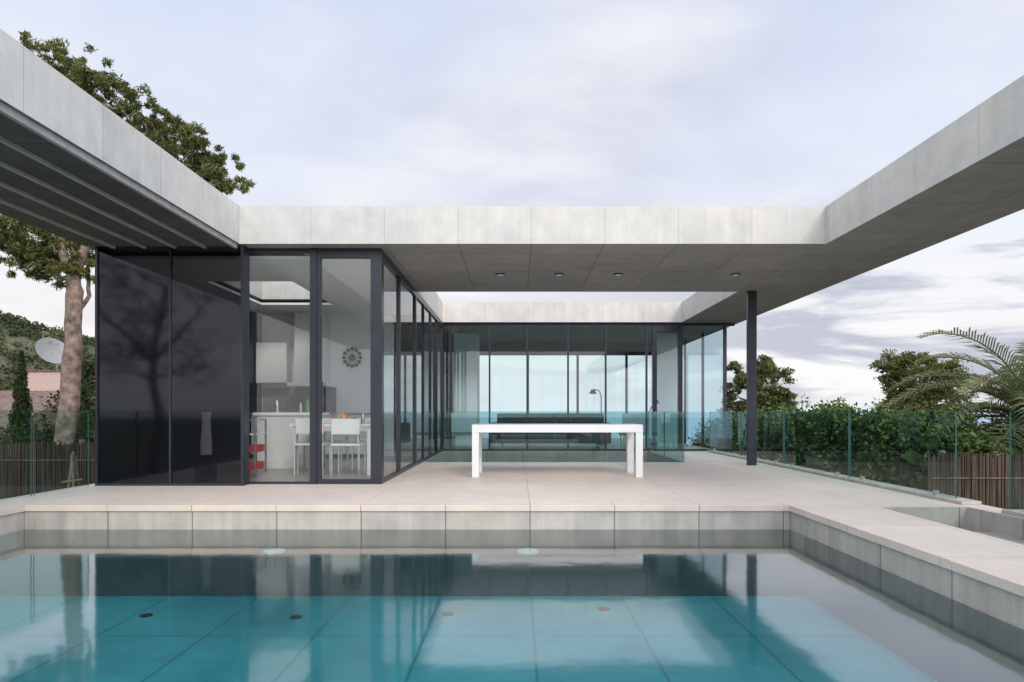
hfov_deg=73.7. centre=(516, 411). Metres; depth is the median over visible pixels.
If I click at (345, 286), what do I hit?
kitchen ceiling
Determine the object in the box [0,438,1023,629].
terrace
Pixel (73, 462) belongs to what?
wooden trestle
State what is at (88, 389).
shrubs
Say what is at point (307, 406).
bottle
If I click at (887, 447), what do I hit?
hedge
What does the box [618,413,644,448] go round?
lounge chair
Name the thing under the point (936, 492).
glass railing
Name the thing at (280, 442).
kitchen island
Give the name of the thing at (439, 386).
side pane
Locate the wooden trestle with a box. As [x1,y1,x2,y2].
[61,451,82,487]
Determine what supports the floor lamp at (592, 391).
on the living floor at (614, 443)
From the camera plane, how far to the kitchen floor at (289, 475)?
10.41 m
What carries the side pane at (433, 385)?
attached to the window frames
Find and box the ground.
[0,319,94,390]
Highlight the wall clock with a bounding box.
[342,347,361,367]
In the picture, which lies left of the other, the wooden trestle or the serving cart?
the wooden trestle
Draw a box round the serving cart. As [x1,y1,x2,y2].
[250,419,266,474]
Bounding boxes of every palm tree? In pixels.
[882,327,1023,457]
[967,354,1023,412]
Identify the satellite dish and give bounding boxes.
[35,337,63,369]
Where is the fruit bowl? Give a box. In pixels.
[330,412,351,418]
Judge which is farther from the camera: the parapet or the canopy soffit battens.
the parapet
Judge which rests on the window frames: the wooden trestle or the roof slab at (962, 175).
the roof slab at (962, 175)
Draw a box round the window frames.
[95,245,734,485]
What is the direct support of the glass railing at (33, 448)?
on the terrace
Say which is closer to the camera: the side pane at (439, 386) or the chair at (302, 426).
the chair at (302, 426)
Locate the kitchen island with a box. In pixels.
[253,412,328,468]
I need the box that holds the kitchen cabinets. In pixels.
[250,312,369,457]
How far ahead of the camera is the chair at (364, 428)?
10.93 m
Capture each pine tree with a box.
[0,29,255,445]
[716,354,798,416]
[867,349,978,424]
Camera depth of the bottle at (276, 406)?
11.08 m
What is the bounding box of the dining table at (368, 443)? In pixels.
[289,423,384,474]
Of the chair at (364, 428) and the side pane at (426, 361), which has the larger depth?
the side pane at (426, 361)
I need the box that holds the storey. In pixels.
[26,371,94,397]
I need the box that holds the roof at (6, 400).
[0,391,94,441]
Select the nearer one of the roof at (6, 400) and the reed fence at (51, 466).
the reed fence at (51, 466)
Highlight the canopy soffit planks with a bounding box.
[0,113,228,245]
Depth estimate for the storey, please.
42.00 m
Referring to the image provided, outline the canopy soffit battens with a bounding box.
[0,101,236,247]
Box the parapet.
[25,370,60,371]
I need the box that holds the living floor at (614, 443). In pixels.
[448,438,709,448]
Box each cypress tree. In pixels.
[6,350,33,442]
[76,359,94,443]
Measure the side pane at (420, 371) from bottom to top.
2.850 m
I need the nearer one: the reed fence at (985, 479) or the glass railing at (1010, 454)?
the glass railing at (1010, 454)
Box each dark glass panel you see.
[98,246,168,482]
[171,246,240,482]
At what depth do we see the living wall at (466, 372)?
18.00 m
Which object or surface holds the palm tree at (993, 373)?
on the ground
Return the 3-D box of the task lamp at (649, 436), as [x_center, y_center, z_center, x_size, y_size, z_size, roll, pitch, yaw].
[3.374,0.294,17.000,0.372,1.229,0.240,0,0,0]
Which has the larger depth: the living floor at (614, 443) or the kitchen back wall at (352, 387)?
the living floor at (614, 443)
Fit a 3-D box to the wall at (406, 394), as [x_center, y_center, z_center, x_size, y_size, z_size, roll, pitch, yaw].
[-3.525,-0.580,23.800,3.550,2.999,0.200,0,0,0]
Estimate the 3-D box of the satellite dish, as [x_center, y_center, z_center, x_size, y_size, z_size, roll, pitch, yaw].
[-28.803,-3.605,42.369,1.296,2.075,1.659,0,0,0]
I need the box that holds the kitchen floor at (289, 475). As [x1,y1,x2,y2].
[250,456,417,481]
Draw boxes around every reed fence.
[0,440,94,498]
[927,450,1023,508]
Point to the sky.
(322, 102)
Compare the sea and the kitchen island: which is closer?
the kitchen island
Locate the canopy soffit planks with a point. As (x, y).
(14, 132)
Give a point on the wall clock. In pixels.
(351, 357)
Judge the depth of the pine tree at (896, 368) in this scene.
31.46 m
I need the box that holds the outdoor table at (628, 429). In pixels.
[472,424,642,476]
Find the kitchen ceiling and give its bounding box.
[250,256,412,314]
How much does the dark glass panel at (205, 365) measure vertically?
2.955 m
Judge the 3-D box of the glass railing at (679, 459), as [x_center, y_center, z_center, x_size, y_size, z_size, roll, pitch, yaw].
[1.485,0.458,13.014,5.798,0.924,2.731,0,0,-35]
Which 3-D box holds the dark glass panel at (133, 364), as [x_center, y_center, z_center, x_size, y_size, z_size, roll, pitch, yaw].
[-4.768,-0.588,8.500,0.883,2.955,0.001,0,0,0]
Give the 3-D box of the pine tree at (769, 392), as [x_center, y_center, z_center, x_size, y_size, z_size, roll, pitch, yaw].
[9.168,1.821,26.037,2.963,8.230,2.837,0,0,22]
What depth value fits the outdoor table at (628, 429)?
9.57 m
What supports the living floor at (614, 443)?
on the terrace
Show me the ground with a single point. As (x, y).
(4, 359)
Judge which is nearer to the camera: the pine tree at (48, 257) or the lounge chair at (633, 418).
the pine tree at (48, 257)
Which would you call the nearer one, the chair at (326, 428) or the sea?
the chair at (326, 428)
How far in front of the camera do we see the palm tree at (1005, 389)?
12.57 m
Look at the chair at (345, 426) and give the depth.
9.55 m
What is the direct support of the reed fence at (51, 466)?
on the ground
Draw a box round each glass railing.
[0,410,88,495]
[425,412,682,461]
[713,411,956,498]
[1010,411,1023,508]
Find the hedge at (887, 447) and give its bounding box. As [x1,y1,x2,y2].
[687,394,1023,490]
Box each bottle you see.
[275,400,278,411]
[306,399,309,411]
[361,413,364,422]
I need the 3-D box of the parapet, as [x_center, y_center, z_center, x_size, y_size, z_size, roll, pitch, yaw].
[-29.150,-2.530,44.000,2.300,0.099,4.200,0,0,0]
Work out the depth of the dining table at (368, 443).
9.80 m
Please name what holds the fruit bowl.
on the dining table at (368, 443)
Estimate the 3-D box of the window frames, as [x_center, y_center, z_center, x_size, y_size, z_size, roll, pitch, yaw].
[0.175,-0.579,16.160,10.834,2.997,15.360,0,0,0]
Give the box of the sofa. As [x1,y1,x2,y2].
[490,413,610,447]
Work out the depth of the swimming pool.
5.19 m
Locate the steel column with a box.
[746,291,756,464]
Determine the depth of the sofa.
17.20 m
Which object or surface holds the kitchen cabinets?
on the kitchen floor at (289, 475)
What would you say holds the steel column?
on the terrace
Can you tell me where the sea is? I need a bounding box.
[480,412,1014,444]
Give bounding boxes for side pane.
[417,299,422,460]
[424,307,429,457]
[432,316,435,453]
[438,323,440,450]
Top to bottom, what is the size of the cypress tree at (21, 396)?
7.746 m
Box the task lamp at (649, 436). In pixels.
[649,399,659,448]
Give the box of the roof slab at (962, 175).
[0,29,1023,351]
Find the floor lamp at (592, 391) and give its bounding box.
[589,389,604,444]
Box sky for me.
[0,0,1023,411]
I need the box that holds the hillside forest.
[0,310,94,390]
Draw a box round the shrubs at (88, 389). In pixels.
[0,356,94,444]
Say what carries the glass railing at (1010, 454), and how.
on the terrace
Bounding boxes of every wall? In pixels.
[250,311,261,457]
[262,315,393,455]
[394,352,453,437]
[454,333,478,445]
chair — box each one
[294,419,331,475]
[323,418,348,470]
[330,419,366,476]
[351,418,369,470]
[451,413,476,448]
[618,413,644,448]
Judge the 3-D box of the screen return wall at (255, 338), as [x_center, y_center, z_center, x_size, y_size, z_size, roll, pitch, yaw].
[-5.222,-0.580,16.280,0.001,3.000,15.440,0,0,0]
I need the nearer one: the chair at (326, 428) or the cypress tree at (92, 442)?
the chair at (326, 428)
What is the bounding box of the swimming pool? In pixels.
[0,564,1023,681]

